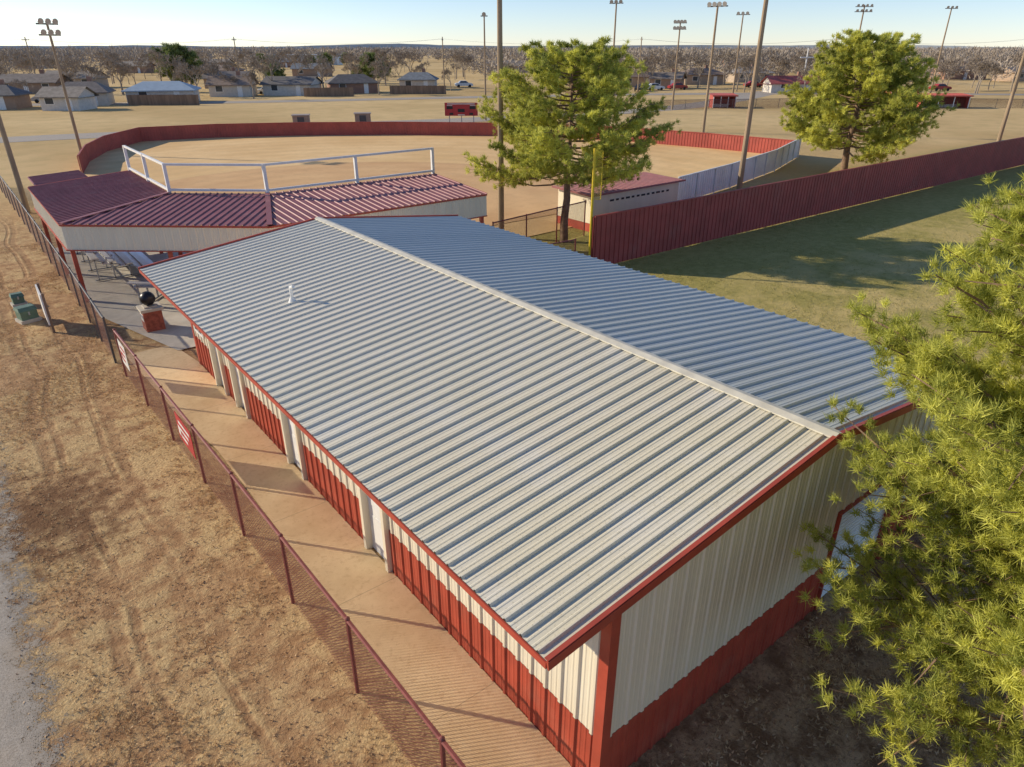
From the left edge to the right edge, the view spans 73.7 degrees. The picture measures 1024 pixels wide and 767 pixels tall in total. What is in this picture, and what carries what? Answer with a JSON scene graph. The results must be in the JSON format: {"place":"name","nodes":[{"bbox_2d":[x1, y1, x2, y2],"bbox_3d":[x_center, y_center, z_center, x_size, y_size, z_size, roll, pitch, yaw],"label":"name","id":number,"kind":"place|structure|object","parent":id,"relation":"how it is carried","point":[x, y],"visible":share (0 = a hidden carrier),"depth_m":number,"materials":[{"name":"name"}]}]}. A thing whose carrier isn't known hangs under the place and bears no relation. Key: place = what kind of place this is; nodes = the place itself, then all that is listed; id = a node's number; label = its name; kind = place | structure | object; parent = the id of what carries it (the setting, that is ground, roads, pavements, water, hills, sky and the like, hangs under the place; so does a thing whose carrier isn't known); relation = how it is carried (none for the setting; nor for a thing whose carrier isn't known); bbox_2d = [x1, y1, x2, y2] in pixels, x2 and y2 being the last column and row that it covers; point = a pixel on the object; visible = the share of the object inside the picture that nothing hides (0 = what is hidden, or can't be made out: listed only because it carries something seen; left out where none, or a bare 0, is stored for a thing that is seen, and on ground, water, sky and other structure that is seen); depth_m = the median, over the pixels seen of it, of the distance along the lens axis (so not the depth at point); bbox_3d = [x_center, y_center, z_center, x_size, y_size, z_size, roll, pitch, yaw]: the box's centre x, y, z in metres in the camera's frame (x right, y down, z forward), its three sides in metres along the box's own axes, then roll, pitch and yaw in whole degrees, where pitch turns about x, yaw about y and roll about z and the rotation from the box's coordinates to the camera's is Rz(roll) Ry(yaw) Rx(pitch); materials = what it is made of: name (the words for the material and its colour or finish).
{"place":"outdoors","nodes":[
{"label":"outdoors","id":0,"kind":"place"},
{"bbox_2d":[0,79,33,109],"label":"house","id":1,"kind":"structure","parent":0,"point":[13,98],"depth_m":109.70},
{"bbox_2d":[0,392,96,766],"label":"road","id":2,"kind":"structure","parent":0,"point":[12,750],"depth_m":10.76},
{"bbox_2d":[33,86,98,110],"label":"house","id":3,"kind":"structure","parent":0,"point":[80,98],"depth_m":107.38,"materials":[{"name":"paint"}]},
{"bbox_2d":[54,247,194,349],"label":"pavement","id":4,"kind":"structure","parent":0,"point":[116,300],"depth_m":26.90,"materials":[{"name":"concrete"}]},
{"bbox_2d":[76,251,153,280],"bbox_3d":[-18.381,-6.087,31.399,2.528,1.025,6.000,-19,32,-34],"label":"bleacher","id":5,"kind":"object","parent":4,"relation":"on","point":[135,259],"visible":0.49,"depth_m":29.92,"materials":[{"name":"metal"}]},
{"bbox_2d":[126,281,175,308],"bbox_3d":[-12.074,-3.811,26.780,4.600,1.025,2.528,1,26,1],"label":"bleacher","id":6,"kind":"object","parent":4,"relation":"on","point":[142,284],"visible":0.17,"depth_m":25.74,"materials":[{"name":"metal"}]},
{"bbox_2d":[136,291,165,331],"bbox_3d":[-12.685,-2.575,23.938,0.720,1.360,0.720,-19,32,-34],"label":"ball monument","id":7,"kind":"object","parent":4,"relation":"on","point":[149,309],"visible":1,"depth_m":23.77,"materials":[{"name":"red brick"}]},
{"bbox_2d":[28,145,486,301],"bbox_3d":[-11.913,-8.168,31.685,16.021,4.645,14.720,-19,32,-34],"label":"grandstand canopy","id":8,"kind":"object","parent":4,"relation":"on","point":[171,221],"visible":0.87,"depth_m":28.07,"materials":[{"name":"red metal"}]},
{"bbox_2d":[291,114,309,121],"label":"storage shed","id":9,"kind":"structure","parent":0,"point":[300,117],"depth_m":82.11,"materials":[{"name":"grey metal"}]},
{"bbox_2d":[290,63,332,76],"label":"house","id":10,"kind":"structure","parent":0,"point":[305,72],"depth_m":231.81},
{"bbox_2d":[126,346,570,766],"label":"path","id":11,"kind":"structure","parent":0,"point":[475,715],"depth_m":12.54,"materials":[{"name":"concrete"}]},
{"bbox_2d":[324,74,377,93],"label":"house","id":12,"kind":"structure","parent":0,"point":[361,83],"depth_m":147.34,"materials":[{"name":"grey"}]},
{"bbox_2d":[354,112,370,121],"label":"storage shed","id":13,"kind":"structure","parent":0,"point":[362,116],"depth_m":84.36,"materials":[{"name":"grey metal"}]},
{"bbox_2d":[0,91,772,142],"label":"road","id":14,"kind":"structure","parent":0,"point":[742,97],"depth_m":91.91,"materials":[{"name":"asphalt"}]},
{"bbox_2d":[397,68,438,85],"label":"house","id":15,"kind":"structure","parent":0,"point":[423,77],"depth_m":158.14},
{"bbox_2d":[83,135,761,236],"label":"sports field","id":16,"kind":"structure","parent":0,"point":[674,161],"depth_m":64.19,"materials":[{"name":"soil"}]},
{"bbox_2d":[129,162,561,252],"bbox_3d":[-10.186,-13.529,47.697,29.000,0.001,27.894,-19,32,-34],"label":"infield","id":17,"kind":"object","parent":16,"relation":"attached to","point":[520,200],"visible":0.25,"depth_m":51.05,"materials":[{"name":"soil"}]},
{"bbox_2d":[77,122,793,172],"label":"outfield fence","id":18,"kind":"object","parent":16,"relation":"on","point":[92,150],"visible":0.83,"depth_m":74.87,"materials":[{"name":"metal"}]},
{"bbox_2d":[497,0,503,228],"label":"light pole","id":19,"kind":"object","parent":16,"relation":"on","point":[500,105],"visible":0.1,"depth_m":32.90,"materials":[{"name":"brown wood"}]},
{"bbox_2d":[2,47,1006,48],"bbox_3d":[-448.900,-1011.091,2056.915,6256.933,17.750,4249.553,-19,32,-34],"label":"hills","id":20,"kind":"structure","parent":0,"point":[470,47],"depth_m":3620.96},
{"bbox_2d":[0,43,1011,47],"bbox_3d":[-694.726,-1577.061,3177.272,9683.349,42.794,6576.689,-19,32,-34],"label":"hills","id":21,"kind":"structure","parent":0,"point":[401,45],"depth_m":5661.20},
{"bbox_2d":[0,49,1023,766],"bbox_3d":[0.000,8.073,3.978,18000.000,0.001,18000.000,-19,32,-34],"label":"ground","id":22,"kind":"structure","parent":0,"point":[936,211],"depth_m":14.29,"materials":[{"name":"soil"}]},
{"bbox_2d":[0,115,30,213],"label":"light pole","id":23,"kind":"object","parent":22,"relation":"on","point":[21,191],"visible":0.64,"depth_m":40.06,"materials":[{"name":"brown wood"}]},
{"bbox_2d":[9,291,27,306],"bbox_3d":[-19.138,-3.259,26.434,0.500,0.480,0.460,-23,34,-39],"label":"utility box","id":24,"kind":"object","parent":22,"relation":"on","point":[17,299],"visible":0.95,"depth_m":26.32,"materials":[{"name":"metal"}]},
{"bbox_2d":[13,303,42,324],"bbox_3d":[-17.709,-2.550,24.917,0.600,0.550,0.670,19,32,33],"label":"utility box","id":25,"kind":"object","parent":22,"relation":"on","point":[26,313],"visible":1,"depth_m":24.77,"materials":[{"name":"metal"}]},
{"bbox_2d":[0,70,72,93],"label":"house","id":26,"kind":"structure","parent":22,"relation":"on","point":[39,81],"depth_m":146.04,"materials":[{"name":"grey"}]},
{"bbox_2d":[35,283,55,332],"bbox_3d":[-16.541,-2.682,24.177,0.130,1.440,1.500,-19,32,-33],"label":"notice board","id":27,"kind":"object","parent":22,"relation":"on","point":[44,305],"visible":1,"depth_m":23.71,"materials":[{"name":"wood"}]},
{"bbox_2d":[28,170,87,184],"bbox_3d":[-27.445,-11.642,41.820,2.842,1.920,5.240,-19,32,-34],"label":"dugout","id":28,"kind":"object","parent":22,"relation":"on","point":[53,177],"visible":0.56,"depth_m":41.93,"materials":[{"name":"red metal"}]},
{"bbox_2d":[0,176,116,362],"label":"chain link fence","id":29,"kind":"object","parent":22,"relation":"on","point":[82,290],"visible":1,"depth_m":27.78,"materials":[{"name":"red metal"}]},
{"bbox_2d":[36,18,81,151],"bbox_3d":[-40.118,-26.408,61.261,0.440,11.226,1.900,12,29,24],"label":"light pole","id":30,"kind":"object","parent":22,"relation":"on","point":[47,23],"visible":0.97,"depth_m":59.97,"materials":[{"name":"brown wood"}]},
{"bbox_2d":[60,58,80,81],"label":"bare tree","id":31,"kind":"object","parent":22,"relation":"on","point":[66,66],"visible":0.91,"depth_m":143.31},
{"bbox_2d":[45,70,109,86],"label":"house","id":32,"kind":"structure","parent":22,"relation":"on","point":[103,79],"depth_m":167.46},
{"bbox_2d":[60,76,115,105],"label":"house","id":33,"kind":"structure","parent":22,"relation":"on","point":[105,97],"depth_m":116.84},
{"bbox_2d":[74,62,109,80],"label":"bare tree","id":34,"kind":"object","parent":22,"relation":"on","point":[91,69],"visible":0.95,"depth_m":124.89,"materials":[{"name":"plant"}]},
{"bbox_2d":[104,58,129,94],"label":"bare tree","id":35,"kind":"object","parent":22,"relation":"on","point":[115,64],"visible":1,"depth_m":140.73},
{"bbox_2d":[117,59,155,72],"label":"house","id":36,"kind":"structure","parent":22,"relation":"on","point":[140,70],"depth_m":263.22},
{"bbox_2d":[121,81,201,102],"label":"house","id":37,"kind":"structure","parent":22,"relation":"on","point":[161,88],"depth_m":120.89,"materials":[{"name":"white"}]},
{"bbox_2d":[127,94,199,104],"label":"wooden fence","id":38,"kind":"object","parent":22,"relation":"on","point":[191,99],"visible":1,"depth_m":117.54,"materials":[{"name":"brown wood"}]},
{"bbox_2d":[150,53,184,80],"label":"bare tree","id":39,"kind":"object","parent":22,"relation":"on","point":[174,62],"visible":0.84,"depth_m":139.37,"materials":[{"name":"plant"}]},
{"bbox_2d":[148,42,203,84],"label":"evergreen tree","id":40,"kind":"object","parent":22,"relation":"on","point":[183,52],"visible":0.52,"depth_m":148.01,"materials":[{"name":"plant"}]},
{"bbox_2d":[175,62,209,85],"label":"bare tree","id":41,"kind":"object","parent":22,"relation":"on","point":[182,66],"visible":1,"depth_m":133.01,"materials":[{"name":"plant"}]},
{"bbox_2d":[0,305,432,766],"bbox_3d":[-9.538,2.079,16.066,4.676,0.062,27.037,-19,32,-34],"label":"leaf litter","id":42,"kind":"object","parent":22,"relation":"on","point":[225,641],"visible":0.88,"depth_m":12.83,"materials":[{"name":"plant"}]},
{"bbox_2d":[201,67,249,88],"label":"house","id":43,"kind":"structure","parent":22,"relation":"on","point":[226,73],"depth_m":166.16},
{"bbox_2d":[205,71,258,96],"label":"house","id":44,"kind":"structure","parent":22,"relation":"on","point":[220,87],"depth_m":137.24,"materials":[{"name":"paint"}]},
{"bbox_2d":[241,69,260,98],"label":"bare tree","id":45,"kind":"object","parent":22,"relation":"on","point":[251,75],"visible":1,"depth_m":129.64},
{"bbox_2d":[250,54,282,80],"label":"bare tree","id":46,"kind":"object","parent":22,"relation":"on","point":[254,60],"visible":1,"depth_m":139.26,"materials":[{"name":"plant"}]},
{"bbox_2d":[264,63,285,76],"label":"evergreen tree","id":47,"kind":"object","parent":22,"relation":"on","point":[277,72],"visible":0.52,"depth_m":178.29,"materials":[{"name":"plant"}]},
{"bbox_2d":[112,328,465,766],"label":"chain link fence","id":48,"kind":"object","parent":22,"relation":"on","point":[444,745],"visible":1,"depth_m":11.24,"materials":[{"name":"red"}]},
{"bbox_2d":[174,411,196,459],"bbox_3d":[-7.621,1.194,15.903,0.016,0.720,1.300,-19,32,-34],"label":"banner sign","id":49,"kind":"object","parent":48,"relation":"attached to","point":[185,435],"visible":1,"depth_m":15.84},
{"bbox_2d":[259,76,323,95],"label":"house","id":50,"kind":"structure","parent":22,"relation":"on","point":[286,85],"depth_m":140.52,"materials":[{"name":"paint"}]},
{"bbox_2d":[289,51,310,75],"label":"bare tree","id":51,"kind":"object","parent":22,"relation":"on","point":[295,58],"visible":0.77,"depth_m":185.67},
{"bbox_2d":[301,53,333,86],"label":"bare tree","id":52,"kind":"object","parent":22,"relation":"on","point":[305,62],"visible":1,"depth_m":143.11,"materials":[{"name":"plant"}]},
{"bbox_2d":[303,87,353,96],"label":"wooden fence","id":53,"kind":"object","parent":22,"relation":"on","point":[328,92],"visible":1,"depth_m":138.18,"materials":[{"name":"brown wood"}]},
{"bbox_2d":[344,53,370,73],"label":"bare tree","id":54,"kind":"object","parent":22,"relation":"on","point":[348,58],"visible":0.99,"depth_m":178.38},
{"bbox_2d":[357,51,392,79],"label":"evergreen tree","id":55,"kind":"object","parent":22,"relation":"on","point":[365,69],"visible":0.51,"depth_m":184.29,"materials":[{"name":"plant"}]},
{"bbox_2d":[367,57,396,94],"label":"bare tree","id":56,"kind":"object","parent":22,"relation":"on","point":[377,63],"visible":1,"depth_m":141.39,"materials":[{"name":"plant"}]},
{"bbox_2d":[373,45,398,85],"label":"bare tree","id":57,"kind":"object","parent":22,"relation":"on","point":[384,53],"visible":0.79,"depth_m":172.60,"materials":[{"name":"plant"}]},
{"bbox_2d":[393,50,421,71],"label":"bare tree","id":58,"kind":"object","parent":22,"relation":"on","point":[400,56],"visible":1,"depth_m":167.19,"materials":[{"name":"plant"}]},
{"bbox_2d":[389,85,445,93],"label":"wooden fence","id":59,"kind":"object","parent":22,"relation":"on","point":[422,89],"visible":1,"depth_m":145.35,"materials":[{"name":"brown wood"}]},
{"bbox_2d":[445,103,477,121],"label":"scoreboard","id":60,"kind":"object","parent":22,"relation":"on","point":[461,109],"visible":0.94,"depth_m":89.39,"materials":[{"name":"metal"}]},
{"bbox_2d":[481,12,487,119],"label":"light pole","id":61,"kind":"object","parent":22,"relation":"on","point":[483,15],"visible":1,"depth_m":90.17,"materials":[{"name":"brown wood"}]},
{"bbox_2d":[0,43,1023,81],"bbox_3d":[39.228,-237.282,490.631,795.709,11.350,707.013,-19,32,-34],"label":"woods","id":62,"kind":"object","parent":22,"relation":"on","point":[491,64],"visible":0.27,"depth_m":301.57,"materials":[{"name":"plant"}]},
{"bbox_2d":[5,46,1023,50],"bbox_3d":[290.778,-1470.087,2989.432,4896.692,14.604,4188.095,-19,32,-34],"label":"woods","id":63,"kind":"object","parent":22,"relation":"on","point":[107,47],"visible":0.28,"depth_m":2010.97,"materials":[{"name":"plant"}]},
{"bbox_2d":[492,200,585,243],"bbox_3d":[1.478,-7.631,33.743,0.080,1.862,6.840,23,34,39],"label":"chain link fence","id":64,"kind":"object","parent":22,"relation":"on","point":[556,217],"visible":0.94,"depth_m":34.06,"materials":[{"name":"red"}]},
{"bbox_2d":[463,35,682,241],"bbox_3d":[3.083,-11.897,33.647,10.399,9.661,10.731,-19,32,-34],"label":"pine tree","id":65,"kind":"object","parent":22,"relation":"on","point":[530,126],"visible":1,"depth_m":31.23,"materials":[{"name":"green plant"}]},
{"bbox_2d":[588,148,603,255],"bbox_3d":[3.631,-7.508,29.718,0.422,5.200,0.109,3,26,6],"label":"foul pole","id":66,"kind":"object","parent":22,"relation":"on","point":[592,192],"visible":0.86,"depth_m":29.29,"materials":[{"name":"metal"}]},
{"bbox_2d":[552,172,685,231],"bbox_3d":[6.213,-10.593,39.496,7.740,2.092,3.141,-19,32,-34],"label":"dugout","id":67,"kind":"object","parent":22,"relation":"on","point":[647,189],"visible":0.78,"depth_m":38.08,"materials":[{"name":"beige metal"}]},
{"bbox_2d":[628,70,650,86],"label":"house","id":68,"kind":"structure","parent":22,"relation":"on","point":[634,80],"depth_m":170.79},
{"bbox_2d":[642,48,670,75],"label":"bare tree","id":69,"kind":"object","parent":22,"relation":"on","point":[657,59],"visible":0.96,"depth_m":163.05,"materials":[{"name":"plant"}]},
{"bbox_2d":[648,68,686,88],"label":"house","id":70,"kind":"structure","parent":22,"relation":"on","point":[665,79],"depth_m":164.43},
{"bbox_2d":[671,20,686,109],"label":"light pole","id":71,"kind":"object","parent":22,"relation":"on","point":[679,27],"visible":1,"depth_m":105.31,"materials":[{"name":"brown wood"}]},
{"bbox_2d":[675,49,700,84],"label":"bare tree","id":72,"kind":"object","parent":22,"relation":"on","point":[681,59],"visible":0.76,"depth_m":166.86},
{"bbox_2d":[691,53,709,88],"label":"bare tree","id":73,"kind":"object","parent":22,"relation":"on","point":[702,61],"visible":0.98,"depth_m":162.40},
{"bbox_2d":[702,1,727,131],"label":"light pole","id":74,"kind":"object","parent":22,"relation":"on","point":[718,4],"visible":0.96,"depth_m":76.58,"materials":[{"name":"brown wood"}]},
{"bbox_2d":[708,52,735,84],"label":"bare tree","id":75,"kind":"object","parent":22,"relation":"on","point":[722,55],"visible":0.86,"depth_m":177.74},
{"bbox_2d":[708,93,738,107],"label":"red shelter","id":76,"kind":"object","parent":22,"relation":"on","point":[731,96],"visible":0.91,"depth_m":113.57,"materials":[{"name":"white metal"}]},
{"bbox_2d":[723,55,750,90],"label":"bare tree","id":77,"kind":"object","parent":22,"relation":"on","point":[732,65],"visible":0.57,"depth_m":152.24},
{"bbox_2d":[677,139,801,199],"bbox_3d":[18.556,-16.663,52.260,0.955,1.700,25.909,18,32,33],"label":"foul line fence","id":78,"kind":"object","parent":22,"relation":"on","point":[705,182],"visible":0.87,"depth_m":48.33,"materials":[{"name":"metal"}]},
{"bbox_2d":[732,11,749,92],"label":"light pole","id":79,"kind":"object","parent":22,"relation":"on","point":[743,13],"visible":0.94,"depth_m":111.99,"materials":[{"name":"brown wood"}]},
{"bbox_2d":[733,55,754,91],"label":"bare tree","id":80,"kind":"object","parent":22,"relation":"on","point":[749,60],"visible":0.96,"depth_m":150.03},
{"bbox_2d":[723,65,774,82],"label":"house","id":81,"kind":"structure","parent":22,"relation":"on","point":[730,78],"depth_m":194.23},
{"bbox_2d":[736,0,768,188],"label":"light pole","id":82,"kind":"object","parent":22,"relation":"on","point":[750,107],"visible":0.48,"depth_m":44.25,"materials":[{"name":"brown wood"}]},
{"bbox_2d":[760,72,819,92],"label":"house","id":83,"kind":"structure","parent":22,"relation":"on","point":[773,84],"depth_m":149.44,"materials":[{"name":"red metal"}]},
{"bbox_2d":[790,55,812,73],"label":"bare tree","id":84,"kind":"object","parent":22,"relation":"on","point":[802,63],"visible":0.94,"depth_m":167.06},
{"bbox_2d":[591,137,1023,263],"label":"boundary fence","id":85,"kind":"object","parent":22,"relation":"on","point":[623,235],"visible":0.97,"depth_m":37.85,"materials":[{"name":"red metal"}]},
{"bbox_2d":[641,508,1023,766],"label":"leaf litter","id":86,"kind":"object","parent":22,"relation":"on","point":[764,729],"visible":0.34,"depth_m":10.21,"materials":[{"name":"plant"}]},
{"bbox_2d":[661,98,1023,108],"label":"chain link fence","id":87,"kind":"object","parent":22,"relation":"on","point":[731,102],"visible":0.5,"depth_m":111.77,"materials":[{"name":"grey metal"}]},
{"bbox_2d":[777,28,959,169],"bbox_3d":[26.003,-21.218,51.642,11.575,10.458,12.251,-19,32,-34],"label":"pine tree","id":88,"kind":"object","parent":22,"relation":"on","point":[900,128],"visible":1,"depth_m":49.58,"materials":[{"name":"green plant"}]},
{"bbox_2d":[788,171,1023,766],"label":"pine tree","id":89,"kind":"object","parent":22,"relation":"on","point":[987,486],"visible":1,"depth_m":7.77,"materials":[{"name":"green plant"}]},
{"bbox_2d":[930,6,957,92],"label":"light pole","id":90,"kind":"object","parent":22,"relation":"on","point":[952,7],"visible":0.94,"depth_m":131.93,"materials":[{"name":"brown wood"}]},
{"bbox_2d":[916,93,973,107],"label":"dugout shelter","id":91,"kind":"object","parent":22,"relation":"on","point":[960,95],"visible":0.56,"depth_m":112.54,"materials":[{"name":"red metal"}]},
{"bbox_2d":[937,65,956,90],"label":"bare tree","id":92,"kind":"object","parent":22,"relation":"on","point":[941,70],"visible":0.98,"depth_m":154.61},
{"bbox_2d":[939,57,967,85],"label":"bare tree","id":93,"kind":"object","parent":22,"relation":"on","point":[952,62],"visible":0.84,"depth_m":156.95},
{"bbox_2d":[929,62,986,79],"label":"house","id":94,"kind":"structure","parent":22,"relation":"on","point":[958,77],"depth_m":210.97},
{"bbox_2d":[965,56,1000,92],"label":"bare tree","id":95,"kind":"object","parent":22,"relation":"on","point":[972,60],"visible":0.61,"depth_m":146.02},
{"bbox_2d":[971,60,996,93],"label":"bare tree","id":96,"kind":"object","parent":22,"relation":"on","point":[981,67],"visible":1,"depth_m":144.37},
{"bbox_2d":[992,67,1023,81],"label":"house","id":97,"kind":"structure","parent":22,"relation":"on","point":[1010,78],"depth_m":199.59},
{"bbox_2d":[996,52,1023,141],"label":"light pole","id":98,"kind":"object","parent":22,"relation":"on","point":[1003,124],"visible":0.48,"depth_m":67.87,"materials":[{"name":"brown wood"}]},
{"bbox_2d":[0,0,1023,46],"label":"sky","id":99,"kind":"structure","parent":0,"point":[83,22],"materials":[{"name":"blue"}]},
{"bbox_2d":[32,93,1023,105],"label":"road","id":100,"kind":"structure","parent":0,"point":[214,102],"depth_m":130.42,"materials":[{"name":"asphalt"}]},
{"bbox_2d":[138,214,940,766],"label":"metal building","id":101,"kind":"structure","parent":0,"point":[574,498],"depth_m":11.17,"materials":[{"name":"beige metal"}]},
{"bbox_2d":[207,339,229,394],"bbox_3d":[-8.403,-0.775,19.504,0.182,2.150,0.920,-19,32,-34],"label":"door","id":102,"kind":"structure","parent":101,"relation":"in","point":[216,356],"depth_m":19.70,"materials":[{"name":"white paint"}]},
{"bbox_2d":[227,359,251,418],"bbox_3d":[-7.317,-0.169,18.273,0.182,2.150,0.920,-19,32,-34],"label":"door","id":103,"kind":"structure","parent":101,"relation":"in","point":[237,378],"depth_m":18.47,"materials":[{"name":"white paint"}]},
{"bbox_2d":[278,408,307,479],"bbox_3d":[-5.034,1.104,15.690,0.182,2.150,0.970,-19,32,-34],"label":"door","id":104,"kind":"structure","parent":101,"relation":"in","point":[292,438],"depth_m":15.92,"materials":[{"name":"white paint"}]},
{"bbox_2d":[357,486,392,572],"bbox_3d":[-2.581,2.473,12.912,0.182,2.150,0.970,-19,32,-34],"label":"door","id":105,"kind":"structure","parent":101,"relation":"in","point":[375,528],"depth_m":13.13,"materials":[{"name":"white paint"}]},
{"bbox_2d":[814,472,906,610],"bbox_3d":[6.316,2.759,12.371,2.390,2.115,0.160,-19,32,-34],"label":"roll up door","id":106,"kind":"structure","parent":101,"relation":"in","point":[844,519],"depth_m":12.25,"materials":[{"name":"metal"}]},
{"bbox_2d":[681,65,727,84],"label":"house","id":107,"kind":"structure","parent":0,"point":[717,76],"depth_m":181.62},
{"bbox_2d":[619,210,1023,419],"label":"lawn grass","id":108,"kind":"structure","parent":0,"point":[831,268],"depth_m":31.00,"materials":[{"name":"plant"}]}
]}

